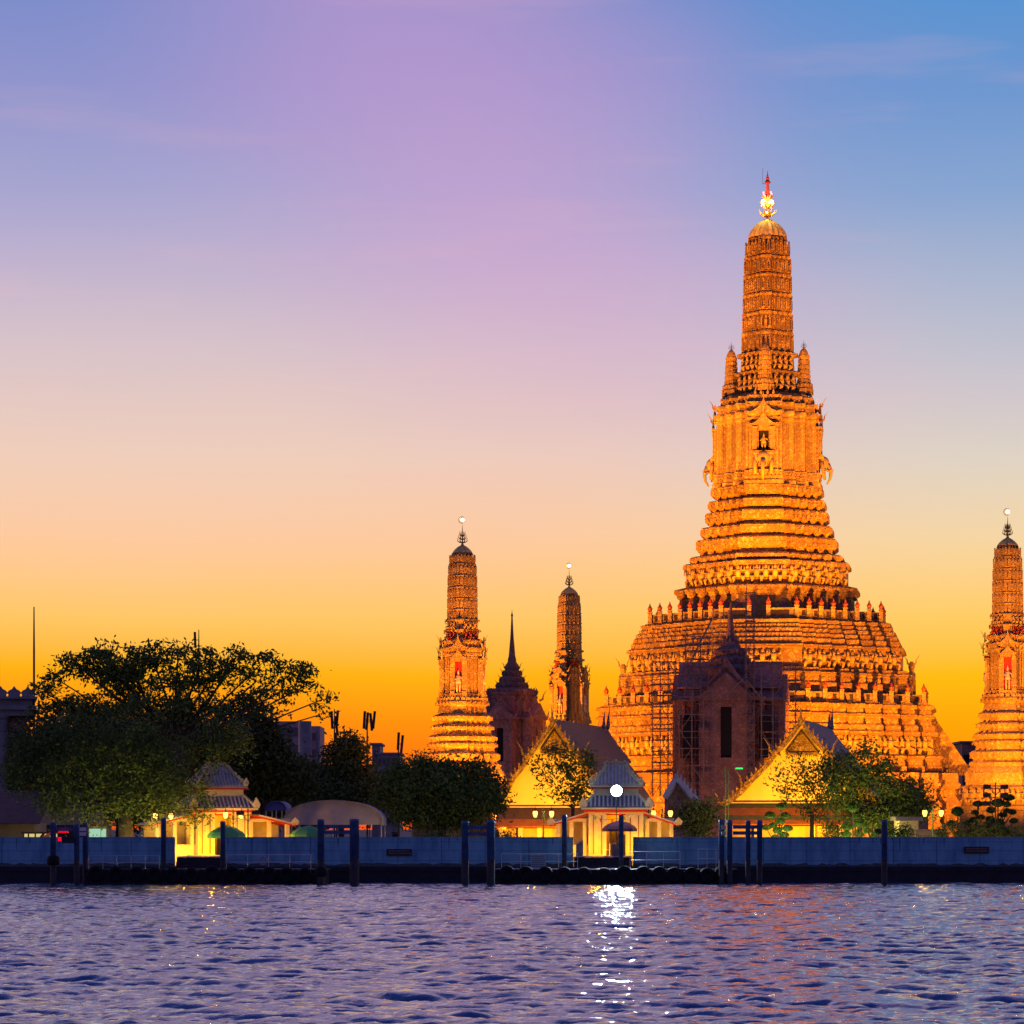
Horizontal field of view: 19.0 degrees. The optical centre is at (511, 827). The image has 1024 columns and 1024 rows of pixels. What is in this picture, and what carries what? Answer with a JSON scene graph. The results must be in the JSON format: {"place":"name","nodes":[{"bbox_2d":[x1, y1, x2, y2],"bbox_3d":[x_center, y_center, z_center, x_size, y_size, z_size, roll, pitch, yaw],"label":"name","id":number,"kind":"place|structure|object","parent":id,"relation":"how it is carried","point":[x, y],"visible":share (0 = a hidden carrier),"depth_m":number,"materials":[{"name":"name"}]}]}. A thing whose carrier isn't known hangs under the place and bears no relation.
{"place":"outdoors","nodes":[
{"label":"outdoors","id":0,"kind":"place"},
{"bbox_2d":[0,823,45,836],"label":"shop shed","id":1,"kind":"structure","parent":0,"point":[11,830],"depth_m":232.00,"materials":[{"name":"beige"}]},
{"bbox_2d":[0,790,51,823],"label":"shed roof","id":2,"kind":"structure","parent":1,"relation":"on","point":[12,812],"depth_m":233.31,"materials":[{"name":"metal"}]},
{"bbox_2d":[21,832,58,836],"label":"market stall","id":3,"kind":"object","parent":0,"point":[36,834],"visible":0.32,"depth_m":222.90,"materials":[{"name":"beige"}]},
{"bbox_2d":[40,792,105,836],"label":"shop building","id":4,"kind":"structure","parent":0,"point":[61,824],"depth_m":246.00,"materials":[{"name":"grey concrete"}]},
{"bbox_2d":[0,837,175,865],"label":"flood wall","id":5,"kind":"structure","parent":0,"point":[24,851],"depth_m":215.20,"materials":[{"name":"blue concrete"}]},
{"bbox_2d":[236,809,259,836],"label":"floodlight mast","id":6,"kind":"object","parent":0,"point":[241,813],"visible":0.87,"depth_m":218.97,"materials":[{"name":"brown metal"}]},
{"bbox_2d":[112,830,411,865],"bbox_3d":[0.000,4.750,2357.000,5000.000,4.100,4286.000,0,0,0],"label":"ground","id":7,"kind":"structure","parent":0,"point":[362,833],"depth_m":1271.20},
{"bbox_2d":[0,686,36,789],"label":"columned building","id":8,"kind":"structure","parent":7,"relation":"on","point":[13,703],"depth_m":261.27,"materials":[{"name":"grey concrete"}]},
{"bbox_2d":[33,607,34,784],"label":"antenna mast","id":9,"kind":"object","parent":7,"relation":"on","point":[33,657],"visible":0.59,"depth_m":261.93,"materials":[{"name":"grey metal"}]},
{"bbox_2d":[87,822,115,836],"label":"lit kiosk","id":10,"kind":"object","parent":7,"relation":"on","point":[104,832],"visible":0.29,"depth_m":223.95,"materials":[{"name":"teal glass"}]},
{"bbox_2d":[0,694,266,836],"bbox_3d":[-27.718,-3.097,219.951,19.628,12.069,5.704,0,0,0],"label":"drooping tree","id":11,"kind":"object","parent":7,"relation":"on","point":[122,806],"visible":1,"depth_m":219.56,"materials":[{"name":"green plant"}]},
{"bbox_2d":[21,635,339,818],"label":"rain tree","id":12,"kind":"object","parent":7,"relation":"on","point":[123,671],"visible":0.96,"depth_m":249.49,"materials":[{"name":"green plant"}]},
{"bbox_2d":[176,856,219,867],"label":"river steps","id":13,"kind":"structure","parent":7,"relation":"on","point":[194,861],"depth_m":213.10,"materials":[{"name":"concrete"}]},
{"bbox_2d":[207,825,245,837],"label":"parasol","id":14,"kind":"object","parent":7,"relation":"on","point":[230,831],"visible":0.7,"depth_m":218.65,"materials":[{"name":"green fabric"}]},
{"bbox_2d":[193,695,327,816],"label":"dark tree","id":15,"kind":"object","parent":7,"relation":"on","point":[292,780],"visible":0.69,"depth_m":261.05,"materials":[{"name":"green plant"}]},
{"bbox_2d":[266,801,291,836],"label":"canopy","id":16,"kind":"object","parent":7,"relation":"on","point":[276,805],"visible":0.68,"depth_m":236.30,"materials":[{"name":"blue fabric"}]},
{"bbox_2d":[290,825,325,836],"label":"parasol","id":17,"kind":"object","parent":7,"relation":"on","point":[307,831],"visible":0.72,"depth_m":221.08,"materials":[{"name":"green fabric"}]},
{"bbox_2d":[255,742,395,836],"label":"dark tree","id":18,"kind":"object","parent":7,"relation":"on","point":[283,814],"visible":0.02,"depth_m":319.18,"materials":[{"name":"green plant"}]},
{"bbox_2d":[283,800,386,836],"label":"canopy","id":19,"kind":"object","parent":7,"relation":"on","point":[336,812],"visible":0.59,"depth_m":229.30,"materials":[{"name":"fabric"}]},
{"bbox_2d":[287,724,383,836],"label":"dark tree","id":20,"kind":"object","parent":7,"relation":"on","point":[349,777],"visible":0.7,"depth_m":298.62,"materials":[{"name":"green plant"}]},
{"bbox_2d":[363,711,375,836],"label":"antenna mast","id":21,"kind":"object","parent":7,"relation":"on","point":[367,716],"visible":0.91,"depth_m":379.78,"materials":[{"name":"black metal"}]},
{"bbox_2d":[371,743,384,836],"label":"apartment block","id":22,"kind":"structure","parent":7,"relation":"on","point":[378,746],"depth_m":480.00,"materials":[{"name":"grey concrete"}]},
{"bbox_2d":[364,748,517,836],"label":"round tree","id":23,"kind":"object","parent":7,"relation":"on","point":[420,798],"visible":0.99,"depth_m":238.83,"materials":[{"name":"green plant"}]},
{"bbox_2d":[486,613,549,784],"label":"spired pavilion","id":24,"kind":"structure","parent":7,"relation":"on","point":[515,710],"depth_m":379.25,"materials":[{"name":"black stone"}]},
{"bbox_2d":[533,806,553,836],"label":"lantern post","id":25,"kind":"object","parent":7,"relation":"on","point":[551,813],"visible":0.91,"depth_m":220.94,"materials":[{"name":"green metal"}]},
{"bbox_2d":[527,739,599,816],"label":"tree","id":26,"kind":"object","parent":7,"relation":"on","point":[576,791],"visible":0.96,"depth_m":235.74,"materials":[{"name":"green plant"}]},
{"bbox_2d":[495,707,654,836],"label":"temple hall","id":27,"kind":"structure","parent":7,"relation":"on","point":[603,743],"depth_m":290.21,"materials":[{"name":"yellow tile"}]},
{"bbox_2d":[573,856,631,867],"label":"river steps","id":28,"kind":"structure","parent":7,"relation":"on","point":[599,861],"depth_m":213.10,"materials":[{"name":"concrete"}]},
{"bbox_2d":[602,820,636,830],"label":"parasol","id":29,"kind":"object","parent":7,"relation":"on","point":[612,826],"visible":0.58,"depth_m":213.63,"materials":[{"name":"purple fabric"}]},
{"bbox_2d":[650,656,677,795],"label":"scaffold","id":30,"kind":"object","parent":7,"relation":"on","point":[668,729],"visible":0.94,"depth_m":339.98,"materials":[{"name":"brown metal"}]},
{"bbox_2d":[663,791,726,836],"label":"round bush","id":31,"kind":"object","parent":7,"relation":"on","point":[695,818],"visible":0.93,"depth_m":231.46,"materials":[{"name":"green plant"}]},
{"bbox_2d":[678,692,717,799],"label":"scaffold","id":32,"kind":"object","parent":7,"relation":"on","point":[692,731],"visible":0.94,"depth_m":336.00,"materials":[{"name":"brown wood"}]},
{"bbox_2d":[667,601,794,836],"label":"spired pavilion","id":33,"kind":"structure","parent":7,"relation":"on","point":[726,669],"depth_m":341.58,"materials":[{"name":"black stone"}]},
{"bbox_2d":[683,715,694,757],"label":"arched window","id":34,"kind":"structure","parent":33,"relation":"in","point":[687,727],"depth_m":342.46,"materials":[{"name":"black"}]},
{"bbox_2d":[710,611,728,655],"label":"scaffold","id":35,"kind":"object","parent":33,"relation":"on","point":[714,635],"visible":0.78,"depth_m":349.98,"materials":[{"name":"brown metal"}]},
{"bbox_2d":[759,714,770,757],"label":"arched window","id":36,"kind":"structure","parent":33,"relation":"in","point":[766,726],"depth_m":341.12,"materials":[{"name":"black"}]},
{"bbox_2d":[762,802,793,836],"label":"topiary tree","id":37,"kind":"object","parent":7,"relation":"on","point":[779,821],"visible":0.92,"depth_m":221.65,"materials":[{"name":"green plant"}]},
{"bbox_2d":[759,661,797,765],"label":"scaffold","id":38,"kind":"object","parent":7,"relation":"on","point":[773,704],"visible":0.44,"depth_m":336.00,"materials":[{"name":"brown metal"}]},
{"bbox_2d":[712,706,893,836],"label":"temple hall","id":39,"kind":"structure","parent":7,"relation":"on","point":[753,799],"depth_m":284.89,"materials":[{"name":"yellow tile"}]},
{"bbox_2d":[761,738,848,836],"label":"tree","id":40,"kind":"object","parent":7,"relation":"on","point":[805,776],"visible":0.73,"depth_m":237.82,"materials":[{"name":"green plant"}]},
{"bbox_2d":[818,814,843,836],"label":"round bush","id":41,"kind":"object","parent":7,"relation":"on","point":[828,832],"visible":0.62,"depth_m":225.59,"materials":[{"name":"green plant"}]},
{"bbox_2d":[841,802,867,836],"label":"topiary tree","id":42,"kind":"object","parent":7,"relation":"on","point":[847,827],"visible":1,"depth_m":221.85,"materials":[{"name":"green plant"}]},
{"bbox_2d":[815,735,946,835],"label":"spreading tree","id":43,"kind":"object","parent":7,"relation":"on","point":[893,799],"visible":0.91,"depth_m":233.64,"materials":[{"name":"green plant"}]},
{"bbox_2d":[880,820,917,836],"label":"round bush","id":44,"kind":"object","parent":7,"relation":"on","point":[899,832],"visible":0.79,"depth_m":223.82,"materials":[{"name":"green plant"}]},
{"bbox_2d":[890,817,922,836],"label":"kiosk","id":45,"kind":"object","parent":7,"relation":"on","point":[913,822],"visible":0.29,"depth_m":228.00,"materials":[{"name":"white paint"}]},
{"bbox_2d":[922,807,943,836],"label":"lantern post","id":46,"kind":"object","parent":7,"relation":"on","point":[924,812],"visible":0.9,"depth_m":220.93,"materials":[{"name":"green metal"}]},
{"bbox_2d":[946,806,963,836],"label":"topiary tree","id":47,"kind":"object","parent":7,"relation":"on","point":[957,811],"visible":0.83,"depth_m":226.02,"materials":[{"name":"green plant"}]},
{"bbox_2d":[952,741,975,797],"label":"distant hall","id":48,"kind":"structure","parent":7,"relation":"on","point":[964,749],"depth_m":430.00,"materials":[{"name":"black"}]},
{"bbox_2d":[964,800,984,835],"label":"topiary tree","id":49,"kind":"object","parent":7,"relation":"on","point":[978,804],"visible":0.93,"depth_m":225.84,"materials":[{"name":"green plant"}]},
{"bbox_2d":[931,817,1023,836],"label":"round bush","id":50,"kind":"object","parent":7,"relation":"on","point":[980,831],"visible":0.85,"depth_m":223.99,"materials":[{"name":"green plant"}]},
{"bbox_2d":[983,782,1007,835],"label":"floodlight mast","id":51,"kind":"object","parent":7,"relation":"on","point":[988,795],"visible":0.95,"depth_m":223.88,"materials":[{"name":"brown metal"}]},
{"bbox_2d":[983,794,1017,836],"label":"topiary tree","id":52,"kind":"object","parent":7,"relation":"on","point":[1004,813],"visible":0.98,"depth_m":225.80,"materials":[{"name":"green plant"}]},
{"bbox_2d":[277,721,299,836],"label":"apartment block","id":53,"kind":"structure","parent":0,"point":[295,734],"depth_m":640.00,"materials":[{"name":"grey concrete"}]},
{"bbox_2d":[300,721,319,825],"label":"storage tower","id":54,"kind":"structure","parent":0,"point":[305,733],"depth_m":599.15,"materials":[{"name":"grey concrete"}]},
{"bbox_2d":[311,726,324,828],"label":"apartment block","id":55,"kind":"structure","parent":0,"point":[313,738],"depth_m":660.00,"materials":[{"name":"grey concrete"}]},
{"bbox_2d":[330,709,338,836],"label":"antenna mast","id":56,"kind":"object","parent":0,"point":[336,718],"visible":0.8,"depth_m":379.78,"materials":[{"name":"black metal"}]},
{"bbox_2d":[376,752,404,836],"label":"apartment block","id":57,"kind":"structure","parent":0,"point":[387,756],"depth_m":478.00,"materials":[{"name":"grey concrete"}]},
{"bbox_2d":[397,732,403,831],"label":"antenna mast","id":58,"kind":"object","parent":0,"point":[398,741],"visible":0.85,"depth_m":379.78,"materials":[{"name":"black metal"}]},
{"bbox_2d":[412,516,505,836],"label":"corner tower","id":59,"kind":"structure","parent":0,"point":[461,727],"depth_m":348.33,"materials":[{"name":"stone"}]},
{"bbox_2d":[0,881,1023,1023],"bbox_3d":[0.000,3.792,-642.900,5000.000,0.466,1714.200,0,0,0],"label":"river water","id":60,"kind":"structure","parent":0,"point":[384,952],"depth_m":91.42,"materials":[{"name":"blue liquid"}]},
{"bbox_2d":[50,822,79,884],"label":"mooring gantry","id":61,"kind":"object","parent":60,"relation":"in","point":[54,828],"visible":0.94,"depth_m":204.64,"materials":[{"name":"blue metal"}]},
{"bbox_2d":[82,822,87,883],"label":"mooring pile","id":62,"kind":"object","parent":60,"relation":"in","point":[85,850],"visible":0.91,"depth_m":207.45,"materials":[{"name":"blue metal"}]},
{"bbox_2d":[161,818,165,868],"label":"mooring pile","id":63,"kind":"object","parent":60,"relation":"in","point":[163,843],"visible":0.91,"depth_m":208.04,"materials":[{"name":"blue metal"}]},
{"bbox_2d":[84,868,330,883],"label":"pontoon","id":64,"kind":"object","parent":60,"relation":"on","point":[202,879],"visible":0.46,"depth_m":206.50,"materials":[{"name":"black metal"}]},
{"bbox_2d":[89,855,159,867],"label":"handrail","id":65,"kind":"object","parent":64,"relation":"on","point":[126,862],"visible":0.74,"depth_m":208.58,"materials":[{"name":"grey metal"}]},
{"bbox_2d":[226,854,310,867],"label":"handrail","id":66,"kind":"object","parent":64,"relation":"on","point":[264,854],"visible":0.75,"depth_m":208.60,"materials":[{"name":"grey"}]},
{"bbox_2d":[220,821,225,868],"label":"mooring pile","id":67,"kind":"object","parent":60,"relation":"in","point":[222,844],"visible":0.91,"depth_m":208.04,"materials":[{"name":"blue wood"}]},
{"bbox_2d":[317,819,358,884],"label":"mooring gantry","id":68,"kind":"object","parent":60,"relation":"in","point":[353,826],"visible":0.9,"depth_m":204.37,"materials":[{"name":"blue metal"}]},
{"bbox_2d":[314,867,326,876],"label":"pile fender","id":69,"kind":"object","parent":68,"relation":"attached to","point":[320,871],"visible":1,"depth_m":204.27,"materials":[{"name":"black rubber"}]},
{"bbox_2d":[461,820,494,884],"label":"mooring gantry","id":70,"kind":"object","parent":60,"relation":"in","point":[466,833],"visible":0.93,"depth_m":204.57,"materials":[{"name":"blue metal"}]},
{"bbox_2d":[562,815,566,866],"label":"mooring pile","id":71,"kind":"object","parent":60,"relation":"in","point":[564,840],"visible":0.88,"depth_m":208.04,"materials":[{"name":"blue metal"}]},
{"bbox_2d":[495,868,737,883],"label":"pontoon","id":72,"kind":"object","parent":60,"relation":"on","point":[583,875],"visible":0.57,"depth_m":206.50,"materials":[{"name":"black metal"}]},
{"bbox_2d":[499,866,514,881],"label":"tyre fender","id":73,"kind":"object","parent":72,"relation":"attached to","point":[503,877],"visible":1,"depth_m":206.10,"materials":[{"name":"black rubber"}]},
{"bbox_2d":[518,866,533,881],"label":"tyre fender","id":74,"kind":"object","parent":72,"relation":"attached to","point":[524,868],"visible":1,"depth_m":206.09,"materials":[{"name":"black rubber"}]},
{"bbox_2d":[531,854,545,867],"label":"notice board","id":75,"kind":"object","parent":72,"relation":"on","point":[538,860],"visible":1,"depth_m":207.57,"materials":[{"name":"blue"}]},
{"bbox_2d":[537,866,552,882],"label":"tyre fender","id":76,"kind":"object","parent":72,"relation":"attached to","point":[541,870],"visible":1,"depth_m":206.10,"materials":[{"name":"black rubber"}]},
{"bbox_2d":[556,867,571,882],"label":"tyre fender","id":77,"kind":"object","parent":72,"relation":"attached to","point":[560,878],"visible":1,"depth_m":206.09,"materials":[{"name":"black rubber"}]},
{"bbox_2d":[576,867,591,882],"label":"tyre fender","id":78,"kind":"object","parent":72,"relation":"attached to","point":[580,871],"visible":1,"depth_m":206.09,"materials":[{"name":"black rubber"}]},
{"bbox_2d":[596,867,611,883],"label":"tyre fender","id":79,"kind":"object","parent":72,"relation":"attached to","point":[600,879],"visible":1,"depth_m":206.10,"materials":[{"name":"black rubber"}]},
{"bbox_2d":[616,866,631,881],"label":"tyre fender","id":80,"kind":"object","parent":72,"relation":"attached to","point":[627,877],"visible":1,"depth_m":206.09,"materials":[{"name":"black rubber"}]},
{"bbox_2d":[635,866,650,881],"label":"tyre fender","id":81,"kind":"object","parent":72,"relation":"attached to","point":[639,877],"visible":1,"depth_m":206.10,"materials":[{"name":"black rubber"}]},
{"bbox_2d":[651,866,666,881],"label":"tyre fender","id":82,"kind":"object","parent":72,"relation":"attached to","point":[655,870],"visible":1,"depth_m":206.10,"materials":[{"name":"black rubber"}]},
{"bbox_2d":[667,867,682,882],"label":"tyre fender","id":83,"kind":"object","parent":72,"relation":"attached to","point":[678,878],"visible":1,"depth_m":206.09,"materials":[{"name":"black rubber"}]},
{"bbox_2d":[683,867,698,882],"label":"tyre fender","id":84,"kind":"object","parent":72,"relation":"attached to","point":[687,871],"visible":1,"depth_m":206.09,"materials":[{"name":"black rubber"}]},
{"bbox_2d":[699,867,714,883],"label":"tyre fender","id":85,"kind":"object","parent":72,"relation":"attached to","point":[703,871],"visible":1,"depth_m":206.09,"materials":[{"name":"black rubber"}]},
{"bbox_2d":[619,815,623,866],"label":"mooring pile","id":86,"kind":"object","parent":60,"relation":"in","point":[621,840],"visible":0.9,"depth_m":208.26,"materials":[{"name":"blue metal"}]},
{"bbox_2d":[719,820,732,883],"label":"mooring gantry","id":87,"kind":"object","parent":60,"relation":"in","point":[729,854],"visible":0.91,"depth_m":205.43,"materials":[{"name":"blue metal"}]},
{"bbox_2d":[733,820,762,884],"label":"mooring gantry","id":88,"kind":"object","parent":60,"relation":"in","point":[747,827],"visible":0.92,"depth_m":205.66,"materials":[{"name":"blue metal"}]},
{"bbox_2d":[881,820,887,883],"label":"mooring pile","id":89,"kind":"object","parent":60,"relation":"in","point":[884,851],"visible":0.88,"depth_m":206.03,"materials":[{"name":"blue metal"}]},
{"bbox_2d":[0,866,1023,882],"bbox_3d":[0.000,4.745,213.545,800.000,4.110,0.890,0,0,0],"label":"quay","id":90,"kind":"structure","parent":0,"point":[870,874],"depth_m":213.20,"materials":[{"name":"concrete"}]},
{"bbox_2d":[138,760,298,864],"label":"gate pavilion","id":91,"kind":"structure","parent":90,"relation":"on","point":[230,796],"depth_m":222.64,"materials":[{"name":"yellow concrete"}]},
{"bbox_2d":[225,837,572,865],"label":"flood wall","id":92,"kind":"structure","parent":90,"relation":"on","point":[436,851],"depth_m":215.20,"materials":[{"name":"blue concrete"}]},
{"bbox_2d":[387,849,411,855],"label":"plaque","id":93,"kind":"object","parent":92,"relation":"attached to","point":[399,852],"depth_m":215.05,"materials":[{"name":"brown metal"}]},
{"bbox_2d":[547,759,682,865],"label":"gate pavilion","id":94,"kind":"structure","parent":90,"relation":"on","point":[600,802],"depth_m":217.29,"materials":[{"name":"concrete"}]},
{"bbox_2d":[633,837,1023,865],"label":"flood wall","id":95,"kind":"structure","parent":90,"relation":"on","point":[864,851],"depth_m":215.20,"materials":[{"name":"blue concrete"}]},
{"bbox_2d":[964,847,988,852],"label":"wall plaque","id":96,"kind":"object","parent":95,"relation":"attached to","point":[976,849],"depth_m":215.05,"materials":[{"name":"brown metal"}]},
{"bbox_2d":[0,0,1023,829],"label":"sky","id":97,"kind":"structure","parent":0,"point":[294,294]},
{"bbox_2d":[547,563,591,724],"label":"corner tower","id":98,"kind":"structure","parent":0,"point":[569,684],"depth_m":409.51,"materials":[{"name":"stone"}]},
{"bbox_2d":[611,785,621,846],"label":"lamp post","id":99,"kind":"object","parent":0,"point":[616,790],"visible":1,"depth_m":213.68,"materials":[{"name":"black paint"}]},
{"bbox_2d":[662,771,698,836],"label":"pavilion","id":100,"kind":"structure","parent":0,"point":[677,787],"depth_m":262.30,"materials":[{"name":"grey"}]},
{"bbox_2d":[683,635,710,698],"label":"scaffold","id":101,"kind":"object","parent":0,"point":[692,673],"visible":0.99,"depth_m":338.98,"materials":[{"name":"brown metal"}]},
{"bbox_2d":[744,583,755,778],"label":"scaffold","id":102,"kind":"object","parent":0,"point":[746,687],"visible":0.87,"depth_m":337.98,"materials":[{"name":"brown metal"}]},
{"bbox_2d":[595,170,968,836],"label":"temple tower","id":103,"kind":"structure","parent":0,"point":[767,535],"depth_m":368.89,"materials":[{"name":"stone"}]},
{"bbox_2d":[909,829,939,836],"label":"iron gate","id":104,"kind":"structure","parent":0,"point":[924,832],"depth_m":225.99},
{"bbox_2d":[958,508,1023,836],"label":"corner tower","id":105,"kind":"structure","parent":0,"point":[997,755],"depth_m":339.04,"materials":[{"name":"stone"}]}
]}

